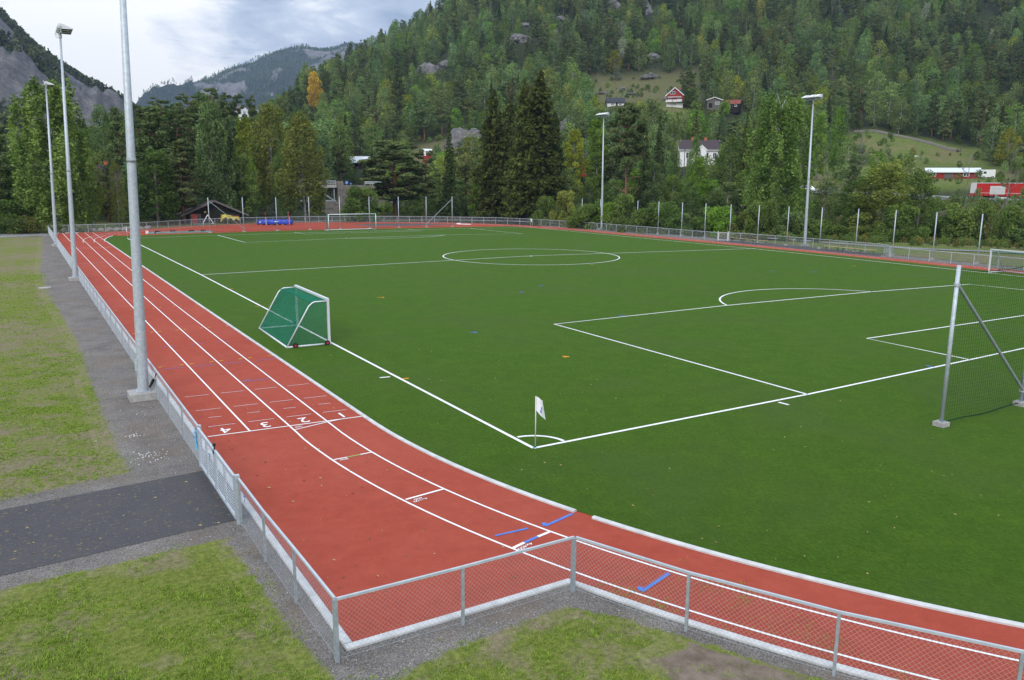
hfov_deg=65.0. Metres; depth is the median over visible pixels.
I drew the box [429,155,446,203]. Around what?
birch tree
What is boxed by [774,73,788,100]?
leafy tree
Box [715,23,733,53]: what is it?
pine tree
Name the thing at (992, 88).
leafy tree
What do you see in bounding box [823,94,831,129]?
spruce tree
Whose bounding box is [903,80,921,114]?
birch tree
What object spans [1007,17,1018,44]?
spruce tree
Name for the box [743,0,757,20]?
pine tree
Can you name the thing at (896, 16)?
spruce tree
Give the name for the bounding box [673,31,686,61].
birch tree
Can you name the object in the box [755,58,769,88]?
birch tree
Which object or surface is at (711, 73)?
birch tree
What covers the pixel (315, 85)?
birch tree
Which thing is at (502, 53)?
birch tree
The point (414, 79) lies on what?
pine tree
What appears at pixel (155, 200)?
leafy tree
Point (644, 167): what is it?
spruce tree
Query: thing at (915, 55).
pine tree
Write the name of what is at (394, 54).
pine tree
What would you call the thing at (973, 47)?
leafy tree
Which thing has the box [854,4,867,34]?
pine tree
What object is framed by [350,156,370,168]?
brown chalet
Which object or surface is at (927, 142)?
road
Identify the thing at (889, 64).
birch tree
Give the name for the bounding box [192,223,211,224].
grey mat
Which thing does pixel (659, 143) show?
spruce tree
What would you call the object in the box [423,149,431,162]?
red white hut
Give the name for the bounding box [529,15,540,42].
pine tree
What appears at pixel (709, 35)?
pine tree
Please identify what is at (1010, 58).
pine tree
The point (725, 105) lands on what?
shrub
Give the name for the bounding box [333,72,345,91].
pine tree
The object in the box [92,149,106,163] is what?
birch tree
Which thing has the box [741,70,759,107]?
birch tree
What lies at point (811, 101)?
pine tree
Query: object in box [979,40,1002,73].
pine tree
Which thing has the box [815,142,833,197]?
leafy tree
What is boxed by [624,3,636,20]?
leafy tree
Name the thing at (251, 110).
pine tree
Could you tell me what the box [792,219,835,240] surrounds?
shrub
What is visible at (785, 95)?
birch tree
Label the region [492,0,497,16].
spruce tree
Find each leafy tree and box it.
[73,131,98,163]
[137,148,183,224]
[190,91,207,128]
[224,151,259,216]
[231,117,262,189]
[244,141,267,206]
[349,167,359,183]
[353,99,361,117]
[360,115,372,136]
[378,164,407,213]
[384,56,400,75]
[397,94,411,119]
[401,184,427,218]
[404,97,412,118]
[409,84,421,106]
[415,77,424,92]
[418,79,427,100]
[423,172,446,213]
[426,73,439,93]
[426,151,456,187]
[450,107,463,128]
[453,53,464,69]
[453,178,471,215]
[464,108,482,132]
[467,180,487,217]
[479,53,492,74]
[479,110,486,130]
[484,21,492,37]
[513,19,521,31]
[515,25,519,33]
[526,6,535,21]
[548,28,560,46]
[549,23,561,41]
[556,167,583,211]
[557,101,567,120]
[562,129,588,202]
[578,176,600,213]
[583,116,611,196]
[584,96,604,120]
[586,108,605,133]
[595,179,627,215]
[606,49,622,72]
[613,8,620,20]
[613,26,623,47]
[613,66,621,79]
[618,2,625,12]
[619,20,626,33]
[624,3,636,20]
[624,41,638,66]
[627,169,643,217]
[640,159,666,208]
[645,28,660,52]
[652,22,668,46]
[659,3,667,22]
[660,16,676,38]
[661,174,683,211]
[662,160,676,193]
[666,20,677,40]
[678,185,706,219]
[682,88,700,107]
[683,109,711,139]
[683,156,709,201]
[687,5,700,26]
[689,179,725,209]
[693,9,704,32]
[702,54,724,82]
[704,181,745,214]
[711,39,719,55]
[714,113,728,136]
[729,75,745,99]
[729,169,758,213]
[730,0,741,11]
[735,113,751,136]
[742,162,767,204]
[760,16,769,31]
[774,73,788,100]
[788,187,814,211]
[805,76,817,99]
[807,112,828,179]
[808,178,841,225]
[811,86,831,111]
[812,51,825,72]
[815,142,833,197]
[820,187,855,213]
[828,106,847,171]
[831,0,842,14]
[831,170,850,178]
[834,48,849,69]
[834,175,877,231]
[846,159,917,236]
[849,77,870,107]
[851,130,874,168]
[856,143,868,164]
[858,67,873,89]
[861,150,889,186]
[870,132,894,165]
[895,0,914,20]
[895,155,917,190]
[900,21,912,40]
[900,168,940,239]
[918,0,928,13]
[919,2,930,22]
[925,20,939,39]
[925,22,937,40]
[948,151,984,209]
[964,42,980,66]
[966,81,984,101]
[985,76,1001,101]
[988,29,1000,47]
[989,141,1023,206]
[1005,36,1019,51]
[1014,149,1023,173]
[1016,0,1023,15]
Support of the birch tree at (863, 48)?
on the ground at (902, 146)
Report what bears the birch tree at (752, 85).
on the ground at (902, 146)
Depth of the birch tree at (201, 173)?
171.83 m
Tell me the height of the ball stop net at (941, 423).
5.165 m
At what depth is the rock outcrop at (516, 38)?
483.57 m
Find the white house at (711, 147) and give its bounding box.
[677,137,720,166]
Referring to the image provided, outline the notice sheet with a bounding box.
[194,428,197,449]
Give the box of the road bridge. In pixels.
[277,180,408,213]
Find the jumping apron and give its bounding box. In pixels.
[360,224,451,225]
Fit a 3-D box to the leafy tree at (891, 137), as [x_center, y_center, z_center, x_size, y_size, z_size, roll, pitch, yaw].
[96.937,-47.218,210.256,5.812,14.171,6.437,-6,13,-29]
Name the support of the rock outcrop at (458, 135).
on the ground at (902, 146)
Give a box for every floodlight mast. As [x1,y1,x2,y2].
[43,81,57,246]
[55,23,80,280]
[119,0,158,402]
[596,112,608,229]
[799,94,822,246]
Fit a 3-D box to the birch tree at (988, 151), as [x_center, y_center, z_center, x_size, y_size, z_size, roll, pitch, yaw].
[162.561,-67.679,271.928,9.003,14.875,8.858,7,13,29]
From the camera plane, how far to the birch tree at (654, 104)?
301.69 m
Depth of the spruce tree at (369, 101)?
365.38 m
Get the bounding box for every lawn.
[0,237,128,494]
[0,550,655,679]
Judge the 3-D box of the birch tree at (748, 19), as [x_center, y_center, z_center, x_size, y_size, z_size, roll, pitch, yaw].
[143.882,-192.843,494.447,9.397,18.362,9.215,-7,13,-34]
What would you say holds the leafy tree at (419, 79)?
on the ground at (902, 146)
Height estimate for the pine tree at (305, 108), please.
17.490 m
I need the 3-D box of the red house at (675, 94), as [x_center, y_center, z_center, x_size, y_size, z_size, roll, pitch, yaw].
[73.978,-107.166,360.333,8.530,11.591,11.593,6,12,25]
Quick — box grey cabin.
[704,97,722,111]
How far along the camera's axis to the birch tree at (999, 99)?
329.23 m
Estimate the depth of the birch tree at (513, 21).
537.13 m
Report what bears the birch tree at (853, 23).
on the ground at (902, 146)
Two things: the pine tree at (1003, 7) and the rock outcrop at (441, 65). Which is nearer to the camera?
the rock outcrop at (441, 65)
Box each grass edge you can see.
[0,469,132,502]
[0,533,233,598]
[33,236,142,472]
[212,538,854,679]
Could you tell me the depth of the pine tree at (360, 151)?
275.94 m
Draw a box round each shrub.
[0,199,38,233]
[6,215,50,233]
[341,185,380,221]
[527,195,561,225]
[549,189,579,226]
[566,203,607,228]
[586,202,615,229]
[604,192,642,230]
[619,207,663,233]
[646,200,680,233]
[672,212,697,234]
[676,217,717,236]
[701,205,736,237]
[711,215,745,231]
[718,99,730,114]
[726,211,764,237]
[744,199,782,240]
[766,212,817,240]
[779,221,797,233]
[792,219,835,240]
[827,225,855,240]
[838,226,876,238]
[872,204,930,242]
[924,216,965,241]
[936,197,997,242]
[984,213,1023,241]
[988,204,1023,243]
[1006,216,1023,246]
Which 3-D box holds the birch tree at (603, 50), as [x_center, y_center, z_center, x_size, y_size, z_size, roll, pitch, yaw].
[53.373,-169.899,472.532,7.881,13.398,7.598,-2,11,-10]
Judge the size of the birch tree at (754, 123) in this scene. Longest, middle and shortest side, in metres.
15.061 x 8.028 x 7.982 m
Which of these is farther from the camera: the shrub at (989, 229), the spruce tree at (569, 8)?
the spruce tree at (569, 8)
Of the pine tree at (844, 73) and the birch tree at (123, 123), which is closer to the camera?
the birch tree at (123, 123)
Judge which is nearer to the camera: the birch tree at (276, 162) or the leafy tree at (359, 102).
the birch tree at (276, 162)
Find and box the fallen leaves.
[14,324,1020,604]
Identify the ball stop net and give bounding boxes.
[207,197,453,232]
[567,199,1023,266]
[932,265,1023,427]
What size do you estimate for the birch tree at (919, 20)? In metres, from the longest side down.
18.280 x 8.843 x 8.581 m
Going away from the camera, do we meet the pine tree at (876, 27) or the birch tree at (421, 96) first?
the birch tree at (421, 96)
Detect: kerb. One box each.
[78,273,897,679]
[104,236,1023,628]
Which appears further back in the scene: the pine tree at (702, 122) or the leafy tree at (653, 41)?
the leafy tree at (653, 41)
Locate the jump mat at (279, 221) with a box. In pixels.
[257,219,292,224]
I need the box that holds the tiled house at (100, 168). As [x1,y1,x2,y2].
[77,161,128,215]
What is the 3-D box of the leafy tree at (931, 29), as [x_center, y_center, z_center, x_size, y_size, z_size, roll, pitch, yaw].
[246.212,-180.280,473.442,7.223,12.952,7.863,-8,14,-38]
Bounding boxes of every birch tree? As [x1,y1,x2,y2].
[0,141,38,200]
[3,75,100,232]
[75,157,107,227]
[87,103,118,164]
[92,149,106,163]
[108,160,128,227]
[115,162,151,222]
[119,110,137,154]
[190,100,236,207]
[194,157,208,194]
[207,121,231,176]
[217,139,243,186]
[246,101,291,216]
[270,141,300,218]
[274,111,330,219]
[283,121,299,148]
[303,121,334,175]
[307,71,323,110]
[314,111,325,125]
[318,116,341,144]
[319,100,332,117]
[326,124,355,180]
[327,98,348,130]
[328,107,343,124]
[343,80,355,108]
[345,99,359,123]
[353,125,369,155]
[362,117,379,153]
[364,124,382,155]
[366,73,380,100]
[370,48,382,72]
[376,77,394,105]
[376,92,389,124]
[376,114,392,140]
[383,103,401,136]
[383,141,407,179]
[386,25,397,47]
[397,131,413,165]
[400,100,419,138]
[408,89,418,112]
[415,90,426,109]
[418,51,426,66]
[423,36,436,61]
[425,37,441,64]
[426,27,442,53]
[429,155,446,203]
[431,144,443,168]
[443,63,455,85]
[446,29,454,47]
[446,43,459,66]
[456,132,482,176]
[457,0,467,17]
[461,68,478,94]
[463,28,473,52]
[463,79,473,99]
[466,40,478,66]
[468,28,480,56]
[470,79,489,115]
[475,90,490,123]
[477,48,487,70]
[479,0,491,15]
[480,22,489,41]
[485,40,497,62]
[488,91,505,122]
[489,67,500,90]
[494,49,507,78]
[495,64,508,88]
[504,61,521,89]
[508,8,517,29]
[518,5,527,22]
[519,73,529,85]
[524,58,535,77]
[529,62,543,81]
[532,51,544,71]
[542,14,551,31]
[543,67,560,101]
[546,0,556,13]
[546,39,562,69]
[548,30,557,56]
[548,71,562,99]
[550,86,560,116]
[553,102,566,120]
[556,61,574,96]
[560,62,582,95]
[560,121,578,149]
[561,83,573,109]
[565,78,576,101]
[565,97,583,128]
[579,71,592,98]
[579,77,593,100]
[580,137,588,178]
[581,101,596,129]
[582,133,605,178]
[583,92,595,114]
[587,9,594,30]
[598,39,607,60]
[601,107,610,128]
[609,111,623,138]
[621,122,636,139]
[622,27,633,51]
[630,38,648,69]
[631,157,650,193]
[635,102,650,134]
[640,98,663,134]
[644,125,662,156]
[648,140,655,158]
[653,136,677,178]
[656,112,675,144]
[658,24,668,49]
[661,149,673,189]
[662,44,675,69]
[662,111,681,177]
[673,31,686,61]
[679,110,692,139]
[684,33,700,64]
[686,134,701,191]
[692,155,718,195]
[694,35,704,57]
[700,41,709,65]
[701,9,714,36]
[702,71,718,98]
[704,132,711,139]
[707,81,720,98]
[707,111,720,139]
[712,19,722,42]
[714,133,743,200]
[715,59,730,85]
[717,69,738,100]
[718,74,728,96]
[719,50,732,73]
[731,57,746,94]
[733,36,751,65]
[739,10,754,36]
[739,91,817,232]
[741,34,753,59]
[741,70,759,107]
[743,54,758,85]
[744,77,761,109]
[750,88,768,120]
[751,118,759,129]
[752,96,767,120]
[754,0,765,24]
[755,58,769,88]
[761,66,780,91]
[768,76,784,99]
[773,85,784,110]
[777,58,797,94]
[781,90,794,104]
[783,5,793,27]
[791,12,804,33]
[794,29,810,55]
[794,117,807,155]
[796,0,809,14]
[797,72,813,95]
[798,126,814,159]
[804,110,828,155]
[805,25,821,50]
[806,53,822,77]
[811,39,826,61]
[817,66,827,82]
[821,20,832,43]
[824,116,844,162]
[828,26,844,54]
[830,96,850,132]
[833,136,862,186]
[842,36,855,62]
[849,16,860,43]
[850,63,869,98]
[854,38,869,68]
[864,90,883,124]
[865,0,880,29]
[865,55,885,82]
[867,70,887,113]
[868,39,890,65]
[873,56,890,89]
[878,81,901,126]
[882,54,894,78]
[888,20,903,43]
[888,62,902,80]
[889,97,911,133]
[895,94,915,130]
[897,80,911,114]
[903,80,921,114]
[907,4,921,25]
[910,92,927,130]
[915,16,926,41]
[916,55,936,82]
[917,37,929,52]
[928,79,942,111]
[935,58,947,87]
[944,66,960,91]
[945,77,962,108]
[947,34,960,56]
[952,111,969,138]
[956,85,976,126]
[978,117,1006,160]
[991,93,1014,118]
[997,12,1011,34]
[1004,102,1023,149]
[1018,118,1023,154]
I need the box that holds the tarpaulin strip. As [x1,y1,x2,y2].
[147,230,213,233]
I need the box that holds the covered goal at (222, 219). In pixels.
[220,214,240,223]
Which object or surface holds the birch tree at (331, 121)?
on the ground at (902, 146)
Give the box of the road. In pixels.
[854,129,960,151]
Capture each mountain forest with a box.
[0,7,143,141]
[138,41,357,109]
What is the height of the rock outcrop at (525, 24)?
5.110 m
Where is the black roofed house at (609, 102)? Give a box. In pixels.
[605,98,624,106]
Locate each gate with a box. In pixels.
[196,424,239,524]
[717,231,728,240]
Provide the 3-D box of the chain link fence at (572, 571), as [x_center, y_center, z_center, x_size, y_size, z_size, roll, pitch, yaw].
[-0.791,4.433,13.960,4.595,1.156,0.078,-6,13,-30]
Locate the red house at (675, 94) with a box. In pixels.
[666,87,687,107]
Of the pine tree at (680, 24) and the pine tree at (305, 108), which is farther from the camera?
the pine tree at (680, 24)
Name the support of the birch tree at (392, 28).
on the ground at (902, 146)
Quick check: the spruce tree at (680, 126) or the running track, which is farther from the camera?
the spruce tree at (680, 126)
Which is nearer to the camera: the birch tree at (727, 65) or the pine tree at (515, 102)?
the pine tree at (515, 102)
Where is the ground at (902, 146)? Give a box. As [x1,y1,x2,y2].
[4,0,1023,471]
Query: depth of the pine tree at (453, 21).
531.12 m
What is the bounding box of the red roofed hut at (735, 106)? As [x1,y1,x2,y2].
[726,100,741,112]
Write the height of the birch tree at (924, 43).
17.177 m
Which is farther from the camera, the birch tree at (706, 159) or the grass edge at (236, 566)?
the birch tree at (706, 159)
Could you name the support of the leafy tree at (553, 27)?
on the ground at (902, 146)
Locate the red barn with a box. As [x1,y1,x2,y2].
[924,168,981,178]
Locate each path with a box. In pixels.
[0,232,49,237]
[0,469,250,575]
[293,220,1021,253]
[717,240,881,256]
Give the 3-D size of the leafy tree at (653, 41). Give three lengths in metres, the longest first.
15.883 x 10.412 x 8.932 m
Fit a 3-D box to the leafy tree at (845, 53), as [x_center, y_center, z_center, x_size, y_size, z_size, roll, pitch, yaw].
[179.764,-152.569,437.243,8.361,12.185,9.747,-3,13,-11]
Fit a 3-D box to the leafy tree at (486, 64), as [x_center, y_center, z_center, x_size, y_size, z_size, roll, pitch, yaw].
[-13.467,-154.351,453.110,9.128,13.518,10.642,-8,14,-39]
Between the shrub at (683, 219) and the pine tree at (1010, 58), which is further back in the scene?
the pine tree at (1010, 58)
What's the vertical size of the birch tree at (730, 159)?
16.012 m
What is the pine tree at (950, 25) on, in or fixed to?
on the ground at (902, 146)
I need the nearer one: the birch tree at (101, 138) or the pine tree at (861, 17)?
the birch tree at (101, 138)
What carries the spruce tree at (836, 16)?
on the ground at (902, 146)
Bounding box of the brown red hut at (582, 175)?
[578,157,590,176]
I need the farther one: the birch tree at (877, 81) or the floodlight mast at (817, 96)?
the birch tree at (877, 81)
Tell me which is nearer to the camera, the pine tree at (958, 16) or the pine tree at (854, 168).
the pine tree at (854, 168)
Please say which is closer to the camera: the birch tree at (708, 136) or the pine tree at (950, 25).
the birch tree at (708, 136)
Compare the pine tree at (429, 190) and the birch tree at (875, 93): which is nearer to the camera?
the pine tree at (429, 190)
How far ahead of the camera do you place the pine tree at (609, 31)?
476.08 m
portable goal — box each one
[258,285,330,347]
[987,249,1023,273]
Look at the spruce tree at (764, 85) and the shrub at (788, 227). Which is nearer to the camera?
the shrub at (788, 227)
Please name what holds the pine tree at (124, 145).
on the ground at (902, 146)
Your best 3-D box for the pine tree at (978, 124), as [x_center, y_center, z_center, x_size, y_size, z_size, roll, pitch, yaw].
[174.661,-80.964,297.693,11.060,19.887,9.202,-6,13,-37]
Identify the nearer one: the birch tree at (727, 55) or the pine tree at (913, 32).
the birch tree at (727, 55)
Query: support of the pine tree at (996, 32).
on the ground at (902, 146)
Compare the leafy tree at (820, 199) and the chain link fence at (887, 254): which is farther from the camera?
the leafy tree at (820, 199)
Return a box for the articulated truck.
[970,183,1023,198]
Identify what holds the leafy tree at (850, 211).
on the ground at (902, 146)
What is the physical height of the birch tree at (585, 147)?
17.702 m
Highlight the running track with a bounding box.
[57,222,1023,679]
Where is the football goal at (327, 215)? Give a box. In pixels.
[324,213,375,230]
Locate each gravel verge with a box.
[0,236,868,679]
[539,225,1020,270]
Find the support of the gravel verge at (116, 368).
on the ground at (902, 146)
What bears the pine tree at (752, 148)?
on the ground at (902, 146)
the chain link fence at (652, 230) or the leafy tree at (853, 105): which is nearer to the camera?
the chain link fence at (652, 230)
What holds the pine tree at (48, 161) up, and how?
on the ground at (902, 146)
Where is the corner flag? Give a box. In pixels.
[534,396,544,447]
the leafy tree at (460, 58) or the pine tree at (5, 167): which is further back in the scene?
the leafy tree at (460, 58)
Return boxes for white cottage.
[234,105,248,119]
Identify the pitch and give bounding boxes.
[105,226,1023,622]
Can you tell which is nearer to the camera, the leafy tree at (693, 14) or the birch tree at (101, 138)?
the birch tree at (101, 138)
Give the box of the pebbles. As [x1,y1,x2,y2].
[96,354,855,678]
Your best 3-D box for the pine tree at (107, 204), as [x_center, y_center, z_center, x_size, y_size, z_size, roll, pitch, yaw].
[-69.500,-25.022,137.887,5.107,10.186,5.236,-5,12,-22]
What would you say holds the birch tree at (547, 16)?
on the ground at (902, 146)
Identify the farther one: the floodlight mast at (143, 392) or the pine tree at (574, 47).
the pine tree at (574, 47)
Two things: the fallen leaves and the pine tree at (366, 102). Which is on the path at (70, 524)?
the fallen leaves
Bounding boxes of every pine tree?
[0,117,24,222]
[26,162,51,211]
[37,137,76,186]
[92,164,120,221]
[97,117,125,153]
[104,106,127,194]
[132,104,150,168]
[135,105,176,218]
[145,97,175,145]
[160,138,205,223]
[161,112,197,211]
[163,110,177,140]
[171,93,200,170]
[172,113,195,170]
[198,87,227,139]
[219,91,237,140]
[229,94,249,147]
[244,94,259,168]
[263,126,283,165]
[275,96,290,115]
[288,87,304,110]
[298,75,312,104]
[301,105,311,120]
[302,112,315,123]
[327,145,351,180]
[330,84,346,100]
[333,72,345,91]
[345,64,360,91]
[348,114,369,155]
[355,80,373,103]
[357,51,370,72]
[357,100,371,132]
[357,140,429,219]
[363,105,387,132]
[365,149,378,166]
[383,130,391,145]
[385,63,401,81]
[387,114,399,140]
[388,47,401,67]
[388,77,407,111]
[393,96,409,129]
[400,56,411,77]
[401,46,418,65]
[405,99,422,134]
[405,124,415,144]
[411,71,421,86]
[411,149,441,220]
[413,101,436,141]
[426,87,443,124]
[429,52,437,63]
[433,95,450,134]
[436,169,460,209]
[439,23,449,48]
[444,14,460,38]
[444,100,457,126]
[449,97,461,121]
[451,74,467,106]
[452,80,467,116]
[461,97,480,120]
[461,152,481,204]
[462,6,475,23]
[464,0,474,10]
[464,55,477,78]
[477,57,490,78]
[478,30,487,48]
[485,56,500,75]
[490,26,501,51]
[498,82,518,103]
[499,92,507,111]
[503,35,514,62]
[506,40,518,64]
[512,96,518,126]
[521,75,534,104]
[524,37,533,56]
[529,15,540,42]
[535,28,549,50]
[536,46,549,64]
[537,21,551,43]
[547,60,563,84]
[558,0,569,15]
[560,57,576,88]
[565,36,584,66]
[567,43,582,67]
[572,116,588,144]
[575,128,589,151]
[578,17,590,40]
[579,0,590,12]
[584,31,594,46]
[598,152,628,194]
[599,132,637,194]
[602,26,616,52]
[604,40,617,68]
[607,102,648,211]
[610,22,621,46]
[622,44,636,70]
[626,16,639,40]
[627,10,641,39]
[628,136,652,180]
[635,0,647,14]
[641,27,651,44]
[658,0,674,15]
[675,2,688,28]
[681,65,696,95]
[682,0,688,9]
[698,110,708,132]
[699,53,716,91]
[701,28,715,50]
[712,120,744,165]
[713,0,721,16]
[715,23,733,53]
[730,34,739,52]
[739,133,756,165]
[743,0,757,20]
[749,26,763,59]
[765,0,777,17]
[767,41,782,67]
[771,3,785,27]
[779,32,797,52]
[782,77,804,111]
[785,39,796,58]
[791,56,806,81]
[803,45,813,74]
[805,92,818,110]
[815,78,835,105]
[828,79,849,106]
[832,86,851,119]
[833,65,851,90]
[838,0,845,12]
[838,82,855,102]
[841,0,855,18]
[842,154,863,190]
[844,9,862,32]
[852,82,872,120]
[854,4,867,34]
[870,32,885,52]
[871,15,884,40]
[886,36,905,61]
[895,54,907,82]
[903,23,923,44]
[903,37,916,67]
[907,48,921,70]
[916,47,931,78]
[920,93,944,136]
[922,73,942,94]
[924,25,939,45]
[935,110,953,140]
[936,35,953,59]
[939,52,958,74]
[940,96,965,139]
[944,0,959,21]
[945,17,957,37]
[952,12,964,32]
[957,32,972,57]
[960,66,974,89]
[961,3,978,28]
[963,85,990,135]
[965,17,981,44]
[969,94,997,146]
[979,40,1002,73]
[979,60,995,85]
[986,16,995,39]
[987,27,1003,50]
[991,51,1010,80]
[999,0,1012,12]
[1001,28,1011,49]
[1003,45,1020,64]
[1017,86,1023,114]
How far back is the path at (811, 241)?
101.39 m
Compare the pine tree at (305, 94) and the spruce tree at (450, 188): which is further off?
the pine tree at (305, 94)
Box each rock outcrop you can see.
[412,62,438,78]
[435,59,447,69]
[443,127,482,154]
[504,33,530,46]
[521,22,529,26]
[555,16,564,20]
[559,118,568,136]
[607,0,619,11]
[640,72,657,79]
[643,2,653,15]
[648,53,660,59]
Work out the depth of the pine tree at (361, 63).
505.93 m
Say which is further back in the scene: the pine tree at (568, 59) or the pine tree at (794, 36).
the pine tree at (794, 36)
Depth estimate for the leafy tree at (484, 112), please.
327.49 m
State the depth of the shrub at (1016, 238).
106.59 m
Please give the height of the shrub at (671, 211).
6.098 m
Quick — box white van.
[978,170,995,177]
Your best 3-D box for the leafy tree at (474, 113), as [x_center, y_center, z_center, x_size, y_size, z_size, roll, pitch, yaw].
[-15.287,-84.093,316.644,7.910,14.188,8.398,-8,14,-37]
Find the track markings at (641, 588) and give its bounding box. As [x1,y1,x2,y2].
[65,222,1018,679]
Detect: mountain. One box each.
[0,18,123,132]
[136,46,354,112]
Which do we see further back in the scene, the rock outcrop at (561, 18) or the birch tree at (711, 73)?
the rock outcrop at (561, 18)
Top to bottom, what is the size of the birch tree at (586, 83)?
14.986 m
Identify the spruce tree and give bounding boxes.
[217,128,252,218]
[323,81,329,103]
[343,64,347,85]
[343,115,353,153]
[366,94,375,123]
[371,92,378,122]
[376,136,388,182]
[428,1,431,20]
[437,120,461,221]
[469,88,513,219]
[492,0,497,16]
[494,78,546,222]
[496,3,501,21]
[499,99,517,216]
[510,70,571,223]
[551,110,569,190]
[559,41,566,61]
[565,0,571,12]
[573,16,580,45]
[632,128,654,215]
[650,114,666,199]
[671,112,682,139]
[686,18,693,41]
[687,110,701,139]
[715,122,721,145]
[722,33,731,59]
[731,111,753,204]
[733,28,744,55]
[761,72,768,99]
[765,43,770,68]
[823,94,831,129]
[824,0,831,18]
[830,3,837,24]
[832,2,839,30]
[850,100,862,129]
[879,26,889,53]
[891,7,899,34]
[926,3,935,28]
[940,0,946,18]
[963,0,972,29]
[987,105,1005,156]
[994,73,1003,96]
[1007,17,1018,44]
[1012,69,1021,102]
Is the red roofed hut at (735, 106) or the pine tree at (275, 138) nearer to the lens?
the pine tree at (275, 138)
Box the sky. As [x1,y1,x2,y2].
[0,0,438,103]
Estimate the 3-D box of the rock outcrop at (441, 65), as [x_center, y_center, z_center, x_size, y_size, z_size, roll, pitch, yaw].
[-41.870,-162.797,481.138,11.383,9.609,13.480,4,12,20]
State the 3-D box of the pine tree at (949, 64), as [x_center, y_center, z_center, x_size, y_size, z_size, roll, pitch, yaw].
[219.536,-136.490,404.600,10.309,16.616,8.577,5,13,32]
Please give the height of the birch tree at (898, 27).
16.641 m
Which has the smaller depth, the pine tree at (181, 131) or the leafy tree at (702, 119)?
the pine tree at (181, 131)
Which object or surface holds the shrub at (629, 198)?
on the ground at (902, 146)
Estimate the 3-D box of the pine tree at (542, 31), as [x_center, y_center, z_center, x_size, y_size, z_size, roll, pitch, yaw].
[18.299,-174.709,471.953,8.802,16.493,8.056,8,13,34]
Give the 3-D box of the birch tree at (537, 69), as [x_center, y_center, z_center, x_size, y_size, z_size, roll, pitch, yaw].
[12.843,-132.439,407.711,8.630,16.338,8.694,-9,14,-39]
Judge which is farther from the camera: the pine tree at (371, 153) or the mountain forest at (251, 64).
the mountain forest at (251, 64)
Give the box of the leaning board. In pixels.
[191,214,197,223]
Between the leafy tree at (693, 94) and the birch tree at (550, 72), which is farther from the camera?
the birch tree at (550, 72)
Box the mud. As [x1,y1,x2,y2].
[635,635,817,679]
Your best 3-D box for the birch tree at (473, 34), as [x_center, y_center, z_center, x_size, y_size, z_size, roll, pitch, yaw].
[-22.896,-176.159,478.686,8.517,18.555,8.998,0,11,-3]
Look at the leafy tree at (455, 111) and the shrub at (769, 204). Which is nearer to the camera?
the shrub at (769, 204)
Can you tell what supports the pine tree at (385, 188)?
on the ground at (902, 146)
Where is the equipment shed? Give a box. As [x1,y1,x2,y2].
[176,200,248,222]
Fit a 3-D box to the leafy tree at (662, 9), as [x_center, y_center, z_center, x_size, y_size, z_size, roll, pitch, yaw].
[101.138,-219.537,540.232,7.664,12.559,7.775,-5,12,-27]
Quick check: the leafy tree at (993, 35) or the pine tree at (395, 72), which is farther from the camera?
the leafy tree at (993, 35)
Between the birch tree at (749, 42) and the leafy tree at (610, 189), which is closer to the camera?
the leafy tree at (610, 189)
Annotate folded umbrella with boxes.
[149,373,156,387]
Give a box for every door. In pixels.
[189,214,200,222]
[944,173,953,177]
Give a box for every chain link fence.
[47,225,198,460]
[48,216,578,232]
[237,478,339,662]
[336,536,576,657]
[575,536,1023,679]
[579,222,717,239]
[728,233,889,255]
[890,247,1023,270]
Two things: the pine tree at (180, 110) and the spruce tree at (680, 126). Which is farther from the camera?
the spruce tree at (680, 126)
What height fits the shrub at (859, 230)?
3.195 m
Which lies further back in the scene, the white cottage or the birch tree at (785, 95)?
the birch tree at (785, 95)
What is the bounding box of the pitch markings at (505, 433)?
[127,227,1023,448]
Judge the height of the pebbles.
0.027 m
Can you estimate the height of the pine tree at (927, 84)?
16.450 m
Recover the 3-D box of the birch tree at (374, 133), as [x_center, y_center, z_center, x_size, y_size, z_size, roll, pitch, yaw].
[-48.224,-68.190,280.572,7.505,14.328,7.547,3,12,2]
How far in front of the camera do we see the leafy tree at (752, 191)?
156.03 m
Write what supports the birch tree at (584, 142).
on the ground at (902, 146)
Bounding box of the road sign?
[990,186,1004,201]
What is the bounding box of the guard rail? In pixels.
[780,188,1021,200]
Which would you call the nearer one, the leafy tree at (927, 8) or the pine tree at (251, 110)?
the pine tree at (251, 110)
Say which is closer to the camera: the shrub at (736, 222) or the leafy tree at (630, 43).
the shrub at (736, 222)
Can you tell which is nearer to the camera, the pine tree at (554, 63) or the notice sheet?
the notice sheet

